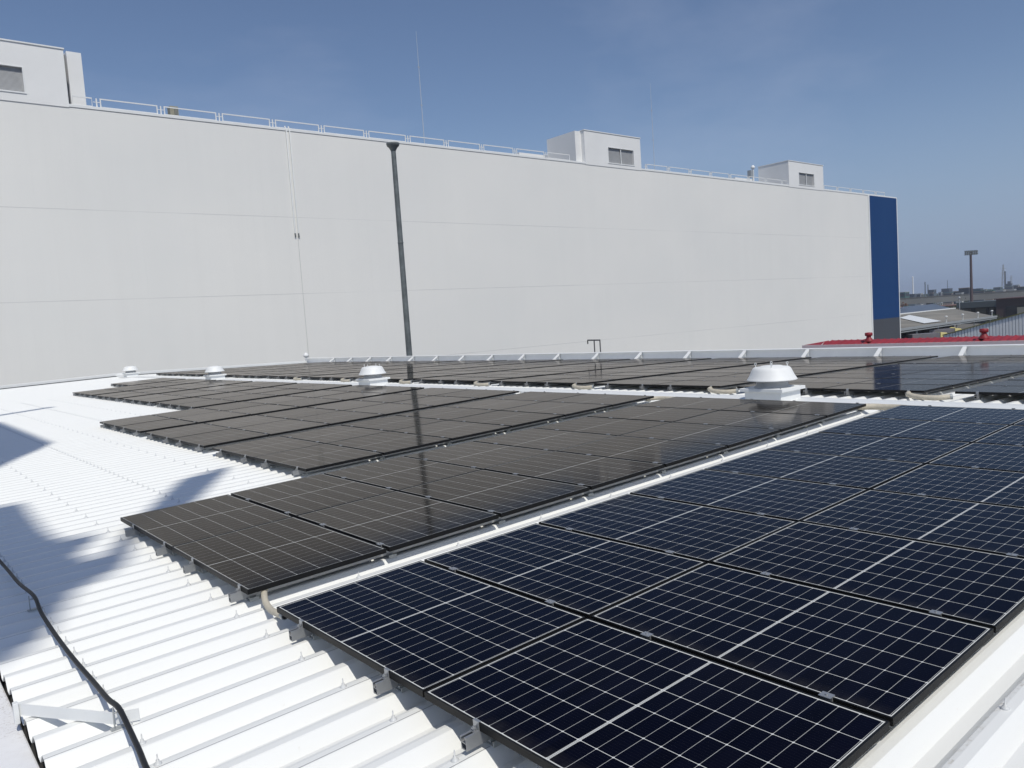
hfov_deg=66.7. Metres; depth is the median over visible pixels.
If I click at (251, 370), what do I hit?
solar panel
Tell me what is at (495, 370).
solar panel
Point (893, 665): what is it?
solar panel
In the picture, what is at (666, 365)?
solar panel
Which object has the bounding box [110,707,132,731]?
cable post
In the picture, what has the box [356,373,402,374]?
solar panel
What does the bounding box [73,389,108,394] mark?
solar panel
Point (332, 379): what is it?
mounting rail
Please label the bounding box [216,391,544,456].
mounting rail
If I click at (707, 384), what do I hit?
solar panel
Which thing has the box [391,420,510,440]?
solar panel
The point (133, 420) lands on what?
solar panel
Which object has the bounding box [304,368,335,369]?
solar panel
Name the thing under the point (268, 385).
solar panel
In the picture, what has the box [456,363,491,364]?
solar panel
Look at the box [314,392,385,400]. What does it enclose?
solar panel
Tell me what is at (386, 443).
solar panel
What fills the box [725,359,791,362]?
solar panel
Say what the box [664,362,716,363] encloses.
solar panel
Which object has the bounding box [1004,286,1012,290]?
building
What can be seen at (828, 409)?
solar panel
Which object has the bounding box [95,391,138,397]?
solar panel
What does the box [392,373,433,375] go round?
solar panel
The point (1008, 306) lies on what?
brown building
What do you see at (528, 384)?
mounting rail
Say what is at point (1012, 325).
grey siding shed
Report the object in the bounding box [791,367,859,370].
solar panel
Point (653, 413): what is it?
solar panel
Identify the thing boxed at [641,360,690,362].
solar panel
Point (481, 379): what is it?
solar panel
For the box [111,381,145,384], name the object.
solar panel
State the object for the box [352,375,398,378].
solar panel
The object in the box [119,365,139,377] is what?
roof ventilator
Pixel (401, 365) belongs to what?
solar panel
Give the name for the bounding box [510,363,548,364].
solar panel
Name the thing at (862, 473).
solar panel
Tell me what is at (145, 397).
solar panel
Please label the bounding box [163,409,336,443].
mounting rail
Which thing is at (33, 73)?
rooftop block
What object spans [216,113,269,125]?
parapet railing
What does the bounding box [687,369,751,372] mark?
solar panel
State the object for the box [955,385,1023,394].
solar panel
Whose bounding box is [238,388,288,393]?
solar panel
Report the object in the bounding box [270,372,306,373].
solar panel
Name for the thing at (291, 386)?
solar panel
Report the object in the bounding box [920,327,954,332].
truck
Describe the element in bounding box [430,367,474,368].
solar panel
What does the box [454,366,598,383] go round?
mounting rail
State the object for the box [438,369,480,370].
solar panel
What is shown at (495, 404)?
solar panel
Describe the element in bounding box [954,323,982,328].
yard
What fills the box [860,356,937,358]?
solar panel
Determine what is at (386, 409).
solar panel
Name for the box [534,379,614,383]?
solar panel
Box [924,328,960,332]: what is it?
truck
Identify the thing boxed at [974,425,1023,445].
solar panel
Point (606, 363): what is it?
solar panel
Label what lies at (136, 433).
mounting rail
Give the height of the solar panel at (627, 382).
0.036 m
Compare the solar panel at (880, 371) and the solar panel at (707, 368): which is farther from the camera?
the solar panel at (707, 368)
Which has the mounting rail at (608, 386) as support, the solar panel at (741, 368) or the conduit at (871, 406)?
the solar panel at (741, 368)
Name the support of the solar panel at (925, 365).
on the mounting rail
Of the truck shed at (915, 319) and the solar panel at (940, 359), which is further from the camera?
the truck shed at (915, 319)
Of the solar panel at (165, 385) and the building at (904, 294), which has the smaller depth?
the solar panel at (165, 385)
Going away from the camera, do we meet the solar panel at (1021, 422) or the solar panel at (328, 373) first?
the solar panel at (1021, 422)
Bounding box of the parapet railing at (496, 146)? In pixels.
[481,144,513,153]
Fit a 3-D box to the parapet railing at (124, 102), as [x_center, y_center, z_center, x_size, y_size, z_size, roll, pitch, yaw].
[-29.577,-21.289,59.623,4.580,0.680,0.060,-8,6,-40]
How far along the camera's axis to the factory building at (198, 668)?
5.32 m
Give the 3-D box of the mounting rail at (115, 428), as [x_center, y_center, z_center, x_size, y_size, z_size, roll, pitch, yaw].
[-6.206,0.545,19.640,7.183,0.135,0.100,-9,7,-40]
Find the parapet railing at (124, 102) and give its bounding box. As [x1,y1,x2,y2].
[95,98,157,113]
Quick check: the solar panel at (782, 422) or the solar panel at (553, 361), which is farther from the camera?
the solar panel at (553, 361)
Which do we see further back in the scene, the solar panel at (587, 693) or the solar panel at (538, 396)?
the solar panel at (538, 396)
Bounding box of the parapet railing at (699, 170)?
[689,169,709,175]
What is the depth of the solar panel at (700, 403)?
12.97 m
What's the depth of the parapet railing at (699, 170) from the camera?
105.75 m
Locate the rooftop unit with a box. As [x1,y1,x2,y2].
[167,106,178,115]
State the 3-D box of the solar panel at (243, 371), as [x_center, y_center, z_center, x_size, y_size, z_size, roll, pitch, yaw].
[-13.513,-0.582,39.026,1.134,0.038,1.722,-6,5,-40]
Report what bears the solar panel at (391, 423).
on the mounting rail at (244, 459)
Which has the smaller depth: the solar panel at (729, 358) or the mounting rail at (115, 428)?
the mounting rail at (115, 428)
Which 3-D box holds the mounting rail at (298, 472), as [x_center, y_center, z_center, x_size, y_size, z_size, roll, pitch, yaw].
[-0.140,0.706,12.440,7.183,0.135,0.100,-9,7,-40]
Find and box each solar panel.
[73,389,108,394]
[82,390,124,395]
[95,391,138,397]
[100,415,171,427]
[106,385,140,389]
[106,392,152,398]
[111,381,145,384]
[116,386,156,391]
[118,419,196,432]
[120,381,157,385]
[120,494,292,550]
[122,394,171,400]
[130,387,171,391]
[135,382,169,385]
[136,395,190,402]
[139,378,170,380]
[141,388,188,393]
[145,423,232,439]
[149,383,186,387]
[151,378,182,381]
[152,408,218,418]
[155,397,210,405]
[161,390,206,394]
[163,384,202,387]
[166,379,199,382]
[172,429,268,447]
[172,517,385,594]
[173,411,249,423]
[174,399,236,407]
[176,379,213,383]
[176,391,227,397]
[177,372,204,374]
[177,384,221,389]
[191,380,234,383]
[193,385,240,390]
[197,392,252,398]
[200,402,265,410]
[204,415,287,428]
[211,380,252,385]
[211,386,263,392]
[212,436,323,459]
[218,394,277,401]
[225,373,249,375]
[226,404,298,415]
[229,371,257,372]
[230,373,268,375]
[231,381,271,385]
[231,474,394,517]
[234,419,329,435]
[238,369,264,370]
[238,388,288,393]
[244,371,274,372]
[244,396,309,403]
[245,374,279,376]
[249,382,296,387]
[254,444,381,471]
[256,389,315,395]
[260,407,339,418]
[264,374,302,376]
[269,383,319,388]
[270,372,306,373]
[271,398,343,407]
[277,560,585,697]
[281,374,325,377]
[281,425,387,443]
[284,368,317,369]
[285,390,348,397]
[292,384,351,390]
[293,411,383,425]
[294,372,326,373]
[296,365,325,366]
[296,370,331,371]
[297,491,498,551]
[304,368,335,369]
[304,375,343,377]
[307,400,384,410]
[314,372,352,374]
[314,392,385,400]
[319,370,353,371]
[323,368,356,369]
[324,375,363,378]
[324,456,481,490]
[326,365,359,366]
[327,385,386,391]
[327,431,450,454]
[331,372,358,374]
[341,370,360,372]
[341,415,445,430]
[343,403,432,415]
[346,365,376,366]
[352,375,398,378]
[353,386,423,394]
[355,394,428,402]
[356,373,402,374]
[368,362,398,363]
[385,365,416,366]
[386,362,415,363]
[386,371,426,373]
[388,376,436,379]
[391,367,418,368]
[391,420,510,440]
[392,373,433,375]
[392,396,477,406]
[393,368,419,370]
[394,388,470,395]
[396,407,497,419]
[399,470,589,516]
[403,362,437,363]
[404,365,443,366]
[404,441,552,469]
[406,369,449,370]
[411,363,443,364]
[411,373,462,376]
[413,376,471,380]
[415,371,456,372]
[419,367,441,368]
[424,523,705,618]
[424,618,889,767]
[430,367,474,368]
[431,363,466,364]
[431,365,466,366]
[434,389,518,399]
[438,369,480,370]
[445,371,492,373]
[445,399,544,410]
[446,377,513,381]
[449,411,563,427]
[451,360,482,361]
[451,374,501,376]
[455,365,497,366]
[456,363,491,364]
[463,367,501,368]
[469,369,517,371]
[470,360,505,361]
[473,428,614,450]
[476,371,533,373]
[480,361,515,362]
[480,363,520,364]
[481,374,543,378]
[484,451,663,489]
[486,365,525,366]
[490,367,541,368]
[491,378,565,382]
[491,391,586,400]
[500,401,610,416]
[504,361,542,362]
[507,369,554,371]
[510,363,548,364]
[514,372,572,375]
[515,365,563,366]
[526,375,594,378]
[528,359,562,361]
[531,367,575,368]
[534,361,572,362]
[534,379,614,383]
[535,369,598,372]
[535,417,670,435]
[537,363,584,364]
[539,494,796,562]
[546,394,653,406]
[553,364,607,366]
[554,372,622,374]
[557,359,594,360]
[557,436,726,466]
[561,361,606,362]
[566,367,624,369]
[567,375,645,380]
[575,362,628,364]
[583,359,628,360]
[584,369,649,371]
[587,364,647,366]
[587,406,718,421]
[591,563,993,726]
[594,379,684,385]
[604,372,674,376]
[607,360,650,361]
[615,367,669,368]
[618,358,671,360]
[619,362,669,364]
[619,422,779,447]
[629,376,709,379]
[630,469,867,521]
[631,369,701,373]
[634,364,698,366]
[636,397,758,409]
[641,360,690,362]
[653,380,752,387]
[661,358,710,360]
[661,367,726,370]
[661,373,741,376]
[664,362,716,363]
[675,410,825,431]
[680,364,749,367]
[684,360,733,361]
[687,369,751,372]
[691,377,755,382]
[705,357,762,359]
[705,449,924,489]
[707,362,771,364]
[711,521,1023,632]
[718,373,810,376]
[721,400,865,417]
[723,367,753,369]
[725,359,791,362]
[737,382,851,389]
[740,364,811,366]
[748,370,836,374]
[755,357,810,359]
[765,361,835,363]
[767,432,970,463]
[788,378,880,382]
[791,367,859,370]
[792,359,851,360]
[796,364,881,367]
[800,373,904,378]
[801,490,1023,557]
[809,356,875,358]
[819,417,1009,442]
[820,361,901,364]
[822,383,951,392]
[834,370,928,373]
[844,358,920,361]
[855,367,946,369]
[858,379,977,386]
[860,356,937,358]
[863,405,1023,424]
[871,464,1023,507]
[877,363,971,366]
[882,374,1001,380]
[897,360,989,363]
[911,370,1022,376]
[919,358,1001,360]
[927,443,1023,472]
[935,366,1023,371]
[940,355,1019,357]
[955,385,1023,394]
[960,363,1023,366]
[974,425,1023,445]
[978,360,1023,362]
[984,380,1023,385]
[996,357,1023,359]
[1008,376,1023,379]
[1012,419,1023,425]
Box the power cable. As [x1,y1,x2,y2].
[0,559,149,767]
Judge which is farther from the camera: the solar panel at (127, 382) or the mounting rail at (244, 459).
the solar panel at (127, 382)
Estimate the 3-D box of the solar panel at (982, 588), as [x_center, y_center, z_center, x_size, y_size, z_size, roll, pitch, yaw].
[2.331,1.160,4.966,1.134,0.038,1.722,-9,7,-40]
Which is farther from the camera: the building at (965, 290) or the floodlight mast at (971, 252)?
the building at (965, 290)
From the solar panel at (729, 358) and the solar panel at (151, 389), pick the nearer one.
the solar panel at (729, 358)
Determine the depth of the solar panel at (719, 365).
22.92 m
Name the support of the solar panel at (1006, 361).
attached to the mounting rail at (847, 392)
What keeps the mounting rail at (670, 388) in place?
on the factory building at (198, 668)
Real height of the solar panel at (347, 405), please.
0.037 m
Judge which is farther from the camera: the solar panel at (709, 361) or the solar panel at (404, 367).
the solar panel at (404, 367)
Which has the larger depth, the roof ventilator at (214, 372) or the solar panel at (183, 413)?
the roof ventilator at (214, 372)
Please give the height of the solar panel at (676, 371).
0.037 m
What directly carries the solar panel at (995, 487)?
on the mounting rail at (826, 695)
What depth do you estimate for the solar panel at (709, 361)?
25.87 m
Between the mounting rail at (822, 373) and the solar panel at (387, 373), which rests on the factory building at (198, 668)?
the mounting rail at (822, 373)
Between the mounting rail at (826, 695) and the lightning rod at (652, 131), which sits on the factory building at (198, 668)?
the mounting rail at (826, 695)
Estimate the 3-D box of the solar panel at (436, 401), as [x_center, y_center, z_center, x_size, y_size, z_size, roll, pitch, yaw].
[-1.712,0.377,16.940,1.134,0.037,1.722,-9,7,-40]
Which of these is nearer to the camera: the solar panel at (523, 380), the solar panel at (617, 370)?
the solar panel at (523, 380)
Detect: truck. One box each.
[907,332,946,337]
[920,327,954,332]
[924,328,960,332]
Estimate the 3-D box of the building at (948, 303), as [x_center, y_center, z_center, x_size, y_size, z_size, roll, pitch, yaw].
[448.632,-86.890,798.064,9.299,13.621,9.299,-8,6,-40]
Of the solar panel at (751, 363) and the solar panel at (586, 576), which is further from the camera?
the solar panel at (751, 363)
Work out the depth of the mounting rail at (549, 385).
19.34 m
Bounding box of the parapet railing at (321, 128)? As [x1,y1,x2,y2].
[319,125,363,136]
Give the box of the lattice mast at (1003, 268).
[1001,265,1006,286]
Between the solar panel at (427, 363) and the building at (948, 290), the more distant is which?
the building at (948, 290)
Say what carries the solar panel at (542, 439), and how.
on the mounting rail at (162, 550)
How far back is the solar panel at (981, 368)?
16.52 m
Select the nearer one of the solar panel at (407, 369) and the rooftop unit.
the solar panel at (407, 369)
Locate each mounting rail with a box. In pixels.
[100,390,330,427]
[111,403,265,430]
[120,404,277,432]
[125,397,701,536]
[133,390,413,435]
[147,400,362,439]
[155,409,710,555]
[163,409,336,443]
[175,389,486,446]
[183,400,795,573]
[194,390,515,451]
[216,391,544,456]
[228,409,863,602]
[240,392,577,462]
[260,393,605,467]
[288,405,930,641]
[291,395,650,475]
[329,366,461,380]
[372,408,1014,694]
[419,358,647,382]
[439,366,581,383]
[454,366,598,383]
[460,444,1021,751]
[499,366,645,385]
[524,357,757,385]
[544,361,737,386]
[576,359,800,385]
[605,366,753,388]
[639,372,735,389]
[668,363,836,390]
[711,358,931,389]
[803,357,995,394]
[818,553,1017,701]
[844,366,976,395]
[905,372,1023,397]
[974,385,1006,399]
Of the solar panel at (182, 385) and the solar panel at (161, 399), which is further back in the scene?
the solar panel at (182, 385)
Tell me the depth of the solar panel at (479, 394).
17.53 m
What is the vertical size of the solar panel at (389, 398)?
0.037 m
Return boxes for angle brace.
[12,701,139,724]
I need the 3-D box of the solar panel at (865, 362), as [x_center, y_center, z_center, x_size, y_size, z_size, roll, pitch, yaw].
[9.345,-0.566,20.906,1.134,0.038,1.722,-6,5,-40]
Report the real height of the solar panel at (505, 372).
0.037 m
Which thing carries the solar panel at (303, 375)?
on the mounting rail
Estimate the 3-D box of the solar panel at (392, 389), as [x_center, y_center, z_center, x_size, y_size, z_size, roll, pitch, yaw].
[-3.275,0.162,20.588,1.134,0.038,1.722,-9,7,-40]
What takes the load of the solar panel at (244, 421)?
on the mounting rail at (166, 440)
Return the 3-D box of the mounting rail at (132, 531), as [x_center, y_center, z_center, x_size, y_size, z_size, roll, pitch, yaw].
[-0.205,0.874,10.724,9.512,0.135,0.100,-9,7,-40]
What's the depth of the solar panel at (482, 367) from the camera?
29.43 m
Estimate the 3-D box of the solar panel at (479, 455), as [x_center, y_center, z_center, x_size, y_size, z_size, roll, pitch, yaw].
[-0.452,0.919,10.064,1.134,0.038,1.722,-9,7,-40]
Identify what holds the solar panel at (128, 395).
attached to the mounting rail
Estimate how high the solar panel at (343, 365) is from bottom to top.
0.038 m
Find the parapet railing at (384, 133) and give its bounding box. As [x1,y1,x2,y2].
[364,131,405,141]
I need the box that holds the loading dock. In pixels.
[956,300,995,322]
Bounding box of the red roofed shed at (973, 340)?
[802,335,1023,347]
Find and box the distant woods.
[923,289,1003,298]
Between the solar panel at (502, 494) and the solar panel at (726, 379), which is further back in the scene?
the solar panel at (726, 379)
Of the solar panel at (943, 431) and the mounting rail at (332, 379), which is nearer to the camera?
the solar panel at (943, 431)
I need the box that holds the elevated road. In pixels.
[900,290,1023,304]
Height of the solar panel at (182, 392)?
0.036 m
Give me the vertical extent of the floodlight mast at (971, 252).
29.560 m
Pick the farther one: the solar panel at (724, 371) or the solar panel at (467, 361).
the solar panel at (467, 361)
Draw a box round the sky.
[0,0,1023,293]
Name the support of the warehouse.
on the ground
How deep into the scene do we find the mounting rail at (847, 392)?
13.47 m
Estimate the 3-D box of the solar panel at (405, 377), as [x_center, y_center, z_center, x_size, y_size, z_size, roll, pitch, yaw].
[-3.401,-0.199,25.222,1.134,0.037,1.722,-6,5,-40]
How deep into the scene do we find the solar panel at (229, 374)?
36.61 m
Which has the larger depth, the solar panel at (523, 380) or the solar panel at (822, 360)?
the solar panel at (822, 360)
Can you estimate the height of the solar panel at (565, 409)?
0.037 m
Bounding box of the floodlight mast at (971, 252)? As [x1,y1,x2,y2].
[965,250,977,301]
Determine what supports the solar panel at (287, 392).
attached to the mounting rail
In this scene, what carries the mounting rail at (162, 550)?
on the factory building at (198, 668)
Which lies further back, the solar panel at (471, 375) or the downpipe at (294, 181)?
the downpipe at (294, 181)
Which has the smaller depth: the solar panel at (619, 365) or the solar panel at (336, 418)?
the solar panel at (336, 418)
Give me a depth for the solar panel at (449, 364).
35.51 m
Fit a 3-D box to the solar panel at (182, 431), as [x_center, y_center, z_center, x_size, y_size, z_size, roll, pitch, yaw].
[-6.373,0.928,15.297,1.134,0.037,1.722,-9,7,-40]
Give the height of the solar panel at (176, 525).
0.036 m
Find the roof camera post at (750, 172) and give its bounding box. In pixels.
[747,165,754,180]
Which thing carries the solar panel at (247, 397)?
attached to the mounting rail
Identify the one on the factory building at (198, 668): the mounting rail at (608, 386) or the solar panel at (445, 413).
the mounting rail at (608, 386)
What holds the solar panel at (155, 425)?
on the mounting rail at (124, 430)
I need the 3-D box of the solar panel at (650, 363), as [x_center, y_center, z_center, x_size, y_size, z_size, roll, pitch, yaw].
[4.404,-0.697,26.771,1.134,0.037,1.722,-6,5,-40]
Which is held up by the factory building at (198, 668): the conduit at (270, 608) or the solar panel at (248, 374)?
the conduit at (270, 608)
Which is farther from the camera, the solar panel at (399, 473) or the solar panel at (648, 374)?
the solar panel at (648, 374)
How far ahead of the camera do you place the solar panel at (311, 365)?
43.42 m
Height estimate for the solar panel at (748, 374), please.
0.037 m
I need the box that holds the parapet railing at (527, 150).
[514,148,544,157]
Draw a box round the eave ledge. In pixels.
[0,682,39,767]
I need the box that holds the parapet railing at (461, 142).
[445,140,479,149]
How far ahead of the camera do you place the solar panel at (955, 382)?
14.12 m
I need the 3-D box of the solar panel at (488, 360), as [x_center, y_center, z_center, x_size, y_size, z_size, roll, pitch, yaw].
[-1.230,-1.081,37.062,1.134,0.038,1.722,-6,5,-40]
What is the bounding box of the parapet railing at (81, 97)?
[72,95,92,105]
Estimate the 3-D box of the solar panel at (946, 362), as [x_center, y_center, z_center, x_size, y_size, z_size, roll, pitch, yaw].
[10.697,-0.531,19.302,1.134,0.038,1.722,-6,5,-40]
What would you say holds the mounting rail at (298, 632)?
on the factory building at (198, 668)
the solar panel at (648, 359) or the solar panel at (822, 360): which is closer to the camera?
the solar panel at (822, 360)
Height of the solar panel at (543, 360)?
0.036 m
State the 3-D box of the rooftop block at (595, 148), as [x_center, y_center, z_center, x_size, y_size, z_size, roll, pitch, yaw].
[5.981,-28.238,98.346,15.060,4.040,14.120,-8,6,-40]
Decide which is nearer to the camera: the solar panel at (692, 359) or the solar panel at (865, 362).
the solar panel at (865, 362)
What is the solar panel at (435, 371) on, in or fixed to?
attached to the mounting rail
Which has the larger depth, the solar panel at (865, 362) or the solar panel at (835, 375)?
the solar panel at (865, 362)
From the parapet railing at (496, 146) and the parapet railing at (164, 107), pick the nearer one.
the parapet railing at (164, 107)
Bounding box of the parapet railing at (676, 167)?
[668,167,688,173]
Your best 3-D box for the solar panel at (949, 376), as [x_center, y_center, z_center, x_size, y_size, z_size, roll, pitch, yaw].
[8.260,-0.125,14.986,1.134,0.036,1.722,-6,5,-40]
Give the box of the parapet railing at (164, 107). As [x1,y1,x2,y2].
[158,106,216,119]
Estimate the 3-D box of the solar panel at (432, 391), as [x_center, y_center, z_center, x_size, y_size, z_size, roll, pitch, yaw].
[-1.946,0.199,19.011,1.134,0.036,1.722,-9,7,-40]
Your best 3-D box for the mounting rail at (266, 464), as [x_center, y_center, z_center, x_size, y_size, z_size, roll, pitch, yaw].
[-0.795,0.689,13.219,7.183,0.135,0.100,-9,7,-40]
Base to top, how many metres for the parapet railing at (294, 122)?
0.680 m
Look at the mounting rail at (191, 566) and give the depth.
6.37 m
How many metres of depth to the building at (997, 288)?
1193.16 m
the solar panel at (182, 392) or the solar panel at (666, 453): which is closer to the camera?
the solar panel at (666, 453)
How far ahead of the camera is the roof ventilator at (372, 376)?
23.41 m
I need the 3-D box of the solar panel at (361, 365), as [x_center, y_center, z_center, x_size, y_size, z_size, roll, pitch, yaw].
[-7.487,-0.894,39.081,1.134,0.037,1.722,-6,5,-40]
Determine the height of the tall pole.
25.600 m
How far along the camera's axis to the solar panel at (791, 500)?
6.92 m
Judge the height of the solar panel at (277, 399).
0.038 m
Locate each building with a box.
[0,344,1023,767]
[900,292,909,306]
[909,294,915,305]
[916,293,922,305]
[927,289,936,303]
[941,288,952,294]
[942,292,953,304]
[958,287,969,301]
[973,290,988,300]
[993,287,1002,291]
[994,296,1023,318]
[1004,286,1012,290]
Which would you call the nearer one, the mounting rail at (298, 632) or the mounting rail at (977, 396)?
the mounting rail at (298, 632)
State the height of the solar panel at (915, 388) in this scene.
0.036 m
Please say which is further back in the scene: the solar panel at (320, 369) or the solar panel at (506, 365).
the solar panel at (320, 369)
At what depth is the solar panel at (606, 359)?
31.00 m
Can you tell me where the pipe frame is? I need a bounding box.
[587,339,600,351]
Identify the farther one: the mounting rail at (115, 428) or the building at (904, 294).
the building at (904, 294)
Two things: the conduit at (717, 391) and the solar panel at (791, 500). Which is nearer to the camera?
the solar panel at (791, 500)
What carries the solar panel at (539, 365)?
attached to the mounting rail
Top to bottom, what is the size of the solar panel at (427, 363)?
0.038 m
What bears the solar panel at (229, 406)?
on the mounting rail at (104, 425)
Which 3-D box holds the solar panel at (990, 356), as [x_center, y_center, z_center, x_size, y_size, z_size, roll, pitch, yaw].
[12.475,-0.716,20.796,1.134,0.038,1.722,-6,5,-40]
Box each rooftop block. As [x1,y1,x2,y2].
[0,38,85,106]
[515,129,641,170]
[730,160,823,190]
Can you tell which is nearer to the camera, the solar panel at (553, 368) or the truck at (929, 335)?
the solar panel at (553, 368)
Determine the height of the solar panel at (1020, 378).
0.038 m
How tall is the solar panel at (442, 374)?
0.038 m
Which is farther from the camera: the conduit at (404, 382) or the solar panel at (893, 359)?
the conduit at (404, 382)
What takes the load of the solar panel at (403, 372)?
on the mounting rail
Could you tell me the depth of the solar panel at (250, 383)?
27.71 m
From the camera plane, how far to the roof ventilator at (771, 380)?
13.09 m
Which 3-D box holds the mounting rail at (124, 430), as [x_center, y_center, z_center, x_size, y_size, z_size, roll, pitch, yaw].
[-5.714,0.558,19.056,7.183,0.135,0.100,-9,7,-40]
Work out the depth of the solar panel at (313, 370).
35.38 m
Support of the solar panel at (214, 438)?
on the mounting rail at (198, 448)
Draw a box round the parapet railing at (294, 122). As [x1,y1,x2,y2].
[270,119,318,131]
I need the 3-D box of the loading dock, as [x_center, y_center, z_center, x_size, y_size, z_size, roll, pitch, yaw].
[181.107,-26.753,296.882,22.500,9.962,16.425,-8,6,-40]
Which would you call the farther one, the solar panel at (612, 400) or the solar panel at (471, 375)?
the solar panel at (471, 375)
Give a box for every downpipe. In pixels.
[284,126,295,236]
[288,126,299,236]
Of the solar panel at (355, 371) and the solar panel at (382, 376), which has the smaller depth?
the solar panel at (382, 376)
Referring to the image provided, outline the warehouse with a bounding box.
[0,100,900,385]
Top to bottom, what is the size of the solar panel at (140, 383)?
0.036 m
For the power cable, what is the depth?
4.41 m
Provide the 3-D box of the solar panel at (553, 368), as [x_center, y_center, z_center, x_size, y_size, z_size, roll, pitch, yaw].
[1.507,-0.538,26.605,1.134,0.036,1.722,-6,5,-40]
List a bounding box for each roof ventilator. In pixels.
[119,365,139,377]
[203,366,226,379]
[356,364,389,385]
[740,361,804,400]
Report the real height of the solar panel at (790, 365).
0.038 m
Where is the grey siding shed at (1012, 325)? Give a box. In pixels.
[942,312,1023,336]
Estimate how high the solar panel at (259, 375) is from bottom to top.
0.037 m
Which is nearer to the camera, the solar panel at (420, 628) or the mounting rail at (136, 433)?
the solar panel at (420, 628)
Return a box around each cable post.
[27,596,42,610]
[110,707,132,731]
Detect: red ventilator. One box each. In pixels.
[864,332,873,341]
[979,328,989,338]
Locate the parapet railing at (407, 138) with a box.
[406,136,444,145]
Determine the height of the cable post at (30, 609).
0.112 m
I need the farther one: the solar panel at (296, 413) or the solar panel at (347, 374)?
the solar panel at (347, 374)
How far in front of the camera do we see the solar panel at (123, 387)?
32.14 m
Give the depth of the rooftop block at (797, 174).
122.56 m
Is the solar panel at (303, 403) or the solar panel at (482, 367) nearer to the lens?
the solar panel at (303, 403)
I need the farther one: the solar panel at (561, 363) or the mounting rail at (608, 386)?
the solar panel at (561, 363)
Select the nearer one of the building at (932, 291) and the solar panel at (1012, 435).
the solar panel at (1012, 435)
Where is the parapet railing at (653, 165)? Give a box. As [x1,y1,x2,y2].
[645,164,666,170]
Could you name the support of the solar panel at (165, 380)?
on the mounting rail
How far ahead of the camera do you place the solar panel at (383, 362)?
42.15 m
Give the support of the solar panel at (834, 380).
attached to the mounting rail
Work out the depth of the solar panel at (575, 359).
32.62 m
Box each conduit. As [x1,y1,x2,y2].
[261,589,286,619]
[340,378,351,381]
[399,379,412,383]
[474,381,490,385]
[572,383,593,388]
[646,396,671,400]
[707,386,738,393]
[858,403,900,409]
[905,391,952,399]
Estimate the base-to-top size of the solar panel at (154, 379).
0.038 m
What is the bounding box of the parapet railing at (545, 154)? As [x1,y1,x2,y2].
[544,152,569,159]
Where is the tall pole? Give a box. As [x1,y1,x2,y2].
[386,142,411,355]
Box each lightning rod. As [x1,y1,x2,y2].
[416,36,424,142]
[650,88,654,169]
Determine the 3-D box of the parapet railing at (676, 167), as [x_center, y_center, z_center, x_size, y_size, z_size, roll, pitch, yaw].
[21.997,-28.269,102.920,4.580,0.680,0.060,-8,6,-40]
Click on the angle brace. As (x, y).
(104, 717)
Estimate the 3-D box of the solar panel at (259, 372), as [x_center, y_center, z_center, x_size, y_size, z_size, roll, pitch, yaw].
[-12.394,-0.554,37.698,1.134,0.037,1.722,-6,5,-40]
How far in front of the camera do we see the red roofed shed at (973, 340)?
26.15 m
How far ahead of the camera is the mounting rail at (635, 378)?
18.77 m
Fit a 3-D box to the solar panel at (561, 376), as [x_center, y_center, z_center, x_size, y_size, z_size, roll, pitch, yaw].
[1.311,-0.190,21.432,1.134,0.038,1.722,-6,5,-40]
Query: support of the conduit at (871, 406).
on the factory building at (198, 668)
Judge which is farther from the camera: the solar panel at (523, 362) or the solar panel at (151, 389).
the solar panel at (523, 362)
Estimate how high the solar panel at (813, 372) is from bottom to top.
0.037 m
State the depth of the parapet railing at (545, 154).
88.57 m
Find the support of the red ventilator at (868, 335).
on the red roofed shed at (973, 340)
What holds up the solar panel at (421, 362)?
attached to the mounting rail
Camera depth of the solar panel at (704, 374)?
19.19 m
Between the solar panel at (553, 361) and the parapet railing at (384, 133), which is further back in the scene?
the parapet railing at (384, 133)
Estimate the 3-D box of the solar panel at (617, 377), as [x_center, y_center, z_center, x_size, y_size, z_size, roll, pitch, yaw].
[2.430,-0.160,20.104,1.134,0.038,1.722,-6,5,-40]
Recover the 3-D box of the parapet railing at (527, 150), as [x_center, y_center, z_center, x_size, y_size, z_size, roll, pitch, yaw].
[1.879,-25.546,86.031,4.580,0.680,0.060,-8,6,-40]
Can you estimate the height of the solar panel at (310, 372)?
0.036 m
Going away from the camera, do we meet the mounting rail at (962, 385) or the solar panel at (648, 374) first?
the mounting rail at (962, 385)
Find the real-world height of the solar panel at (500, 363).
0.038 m
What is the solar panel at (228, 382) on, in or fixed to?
on the mounting rail
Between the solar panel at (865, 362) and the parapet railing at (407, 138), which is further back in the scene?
the parapet railing at (407, 138)
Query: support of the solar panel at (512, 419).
on the mounting rail at (298, 472)
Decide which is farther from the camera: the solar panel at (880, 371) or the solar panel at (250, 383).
the solar panel at (250, 383)
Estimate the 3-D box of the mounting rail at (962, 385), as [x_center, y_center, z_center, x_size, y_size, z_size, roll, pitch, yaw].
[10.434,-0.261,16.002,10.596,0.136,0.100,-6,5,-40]
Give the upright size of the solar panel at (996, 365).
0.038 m
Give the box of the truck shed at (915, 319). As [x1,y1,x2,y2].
[900,304,996,337]
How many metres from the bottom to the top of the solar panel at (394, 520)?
0.037 m
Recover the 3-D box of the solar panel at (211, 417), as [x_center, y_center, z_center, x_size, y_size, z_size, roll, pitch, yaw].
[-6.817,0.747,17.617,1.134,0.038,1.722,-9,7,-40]
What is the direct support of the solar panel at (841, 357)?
attached to the mounting rail at (642, 387)
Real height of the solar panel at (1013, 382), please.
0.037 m
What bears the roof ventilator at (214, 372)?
on the factory building at (198, 668)
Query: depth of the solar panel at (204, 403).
21.11 m
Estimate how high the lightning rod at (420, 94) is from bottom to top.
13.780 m
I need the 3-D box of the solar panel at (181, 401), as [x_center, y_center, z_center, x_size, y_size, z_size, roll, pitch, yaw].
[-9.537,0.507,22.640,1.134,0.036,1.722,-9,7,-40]

